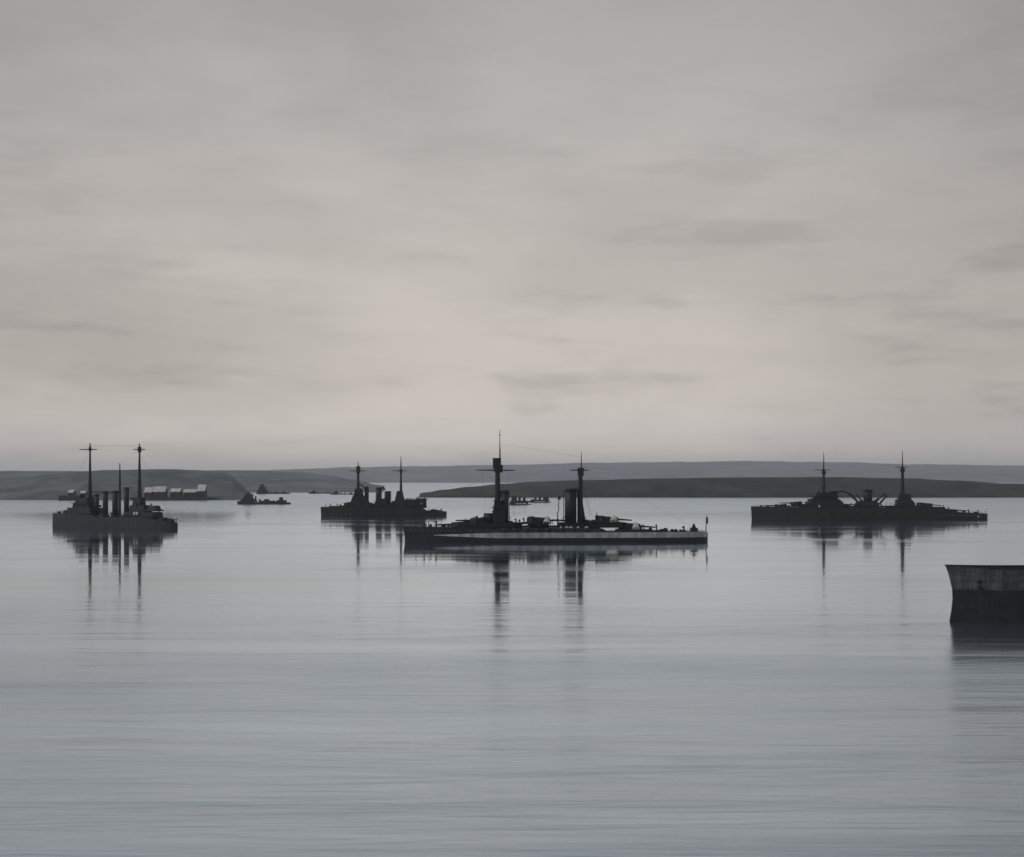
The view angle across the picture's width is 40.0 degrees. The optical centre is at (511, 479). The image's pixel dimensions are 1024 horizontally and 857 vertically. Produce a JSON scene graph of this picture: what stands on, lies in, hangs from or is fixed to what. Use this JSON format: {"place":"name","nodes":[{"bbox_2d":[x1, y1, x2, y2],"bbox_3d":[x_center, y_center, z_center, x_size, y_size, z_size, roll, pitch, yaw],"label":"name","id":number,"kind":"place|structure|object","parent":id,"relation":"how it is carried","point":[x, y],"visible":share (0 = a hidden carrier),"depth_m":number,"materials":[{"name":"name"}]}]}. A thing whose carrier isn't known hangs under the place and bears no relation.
{"place":"outdoors","nodes":[
{"label":"outdoors","id":0,"kind":"place"},
{"bbox_2d":[0,469,253,499],"bbox_3d":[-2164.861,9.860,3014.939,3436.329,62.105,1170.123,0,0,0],"label":"headland","id":1,"kind":"structure","parent":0,"point":[221,486],"depth_m":2628.94,"materials":[{"name":"grey"}]},
{"bbox_2d":[0,470,385,492],"bbox_3d":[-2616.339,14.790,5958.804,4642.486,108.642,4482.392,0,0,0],"label":"hills","id":2,"kind":"structure","parent":0,"point":[251,481],"depth_m":4616.77,"materials":[{"name":"grey"}]},
{"bbox_2d":[0,483,1023,856],"bbox_3d":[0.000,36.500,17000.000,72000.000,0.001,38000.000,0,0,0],"label":"water","id":3,"kind":"structure","parent":0,"point":[300,675],"depth_m":247.72,"materials":[{"name":"grey liquid"}]},
{"bbox_2d":[58,495,93,499],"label":"quay","id":4,"kind":"structure","parent":3,"relation":"in","point":[68,497],"depth_m":2415.05,"materials":[{"name":"stone"}]},
{"bbox_2d":[67,490,76,494],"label":"waterfront shed","id":5,"kind":"structure","parent":4,"relation":"on","point":[71,492],"depth_m":2462.97,"materials":[{"name":"stone"}]},
{"bbox_2d":[52,443,177,528],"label":"cruiser","id":6,"kind":"object","parent":3,"relation":"on","point":[83,511],"visible":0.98,"depth_m":1071.40,"materials":[{"name":"paint"}]},
{"bbox_2d":[131,497,209,499],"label":"quay","id":7,"kind":"structure","parent":3,"relation":"in","point":[178,498],"depth_m":2425.05,"materials":[{"name":"stone"}]},
{"bbox_2d":[144,487,152,496],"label":"waterfront shed","id":8,"kind":"structure","parent":7,"relation":"on","point":[148,491],"depth_m":2440.70,"materials":[{"name":"stone"}]},
{"bbox_2d":[153,486,167,496],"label":"waterfront shed","id":9,"kind":"structure","parent":7,"relation":"on","point":[162,491],"depth_m":2441.62,"materials":[{"name":"stone"}]},
{"bbox_2d":[170,488,182,496],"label":"waterfront shed","id":10,"kind":"structure","parent":7,"relation":"on","point":[176,492],"depth_m":2440.16,"materials":[{"name":"stone"}]},
{"bbox_2d":[183,489,196,496],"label":"waterfront shed","id":11,"kind":"structure","parent":7,"relation":"on","point":[189,492],"depth_m":2440.00,"materials":[{"name":"stone"}]},
{"bbox_2d":[197,485,206,496],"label":"waterfront shed","id":12,"kind":"structure","parent":7,"relation":"on","point":[201,490],"depth_m":2441.57,"materials":[{"name":"stone"}]},
{"bbox_2d":[237,492,290,503],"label":"torpedo boat","id":13,"kind":"object","parent":3,"relation":"on","point":[248,498],"visible":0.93,"depth_m":2039.88,"materials":[{"name":"grey metal"}]},
{"bbox_2d":[256,484,289,493],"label":"torpedo boat","id":14,"kind":"object","parent":3,"relation":"on","point":[262,489],"visible":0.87,"depth_m":3500.91,"materials":[{"name":"grey metal"}]},
{"bbox_2d":[308,490,329,493],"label":"torpedo boat","id":15,"kind":"object","parent":3,"relation":"on","point":[313,492],"visible":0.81,"depth_m":3560.14,"materials":[{"name":"grey metal"}]},
{"bbox_2d":[330,491,353,494],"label":"torpedo boat","id":16,"kind":"object","parent":3,"relation":"on","point":[335,493],"visible":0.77,"depth_m":3348.03,"materials":[{"name":"grey metal"}]},
{"bbox_2d":[321,462,446,515],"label":"warship","id":17,"kind":"object","parent":3,"relation":"on","point":[359,504],"visible":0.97,"depth_m":1399.31,"materials":[{"name":"paint"}]},
{"bbox_2d":[510,496,530,504],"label":"torpedo boat","id":18,"kind":"object","parent":3,"relation":"on","point":[513,501],"visible":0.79,"depth_m":2006.96,"materials":[{"name":"grey metal"}]},
{"bbox_2d":[528,496,550,502],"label":"torpedo boat","id":19,"kind":"object","parent":3,"relation":"on","point":[546,499],"visible":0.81,"depth_m":2202.52,"materials":[{"name":"grey metal"}]},
{"bbox_2d":[403,430,707,541],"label":"battleship","id":20,"kind":"object","parent":3,"relation":"on","point":[498,525],"visible":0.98,"depth_m":825.39,"materials":[{"name":"paint"}]},
{"bbox_2d":[751,450,987,519],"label":"battlecruiser","id":21,"kind":"object","parent":3,"relation":"on","point":[823,504],"visible":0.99,"depth_m":1281.50,"materials":[{"name":"paint"}]},
{"bbox_2d":[945,564,1023,622],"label":"merchant ship","id":22,"kind":"object","parent":3,"relation":"on","point":[987,593],"visible":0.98,"depth_m":358.98,"materials":[{"name":"black metal"}]},
{"bbox_2d":[0,0,1023,470],"label":"sky","id":23,"kind":"structure","parent":0,"point":[235,234],"materials":[{"name":"grey"}]},
{"bbox_2d":[265,461,1023,482],"bbox_3d":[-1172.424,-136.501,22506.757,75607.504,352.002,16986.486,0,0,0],"label":"hills","id":24,"kind":"structure","parent":0,"point":[647,470],"depth_m":17117.26,"materials":[{"name":"grey"}]},
{"bbox_2d":[416,477,1023,497],"bbox_3d":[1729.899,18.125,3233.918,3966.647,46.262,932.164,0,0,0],"label":"headland","id":25,"kind":"structure","parent":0,"point":[755,487],"depth_m":2896.26,"materials":[{"name":"grey"}]}
]}

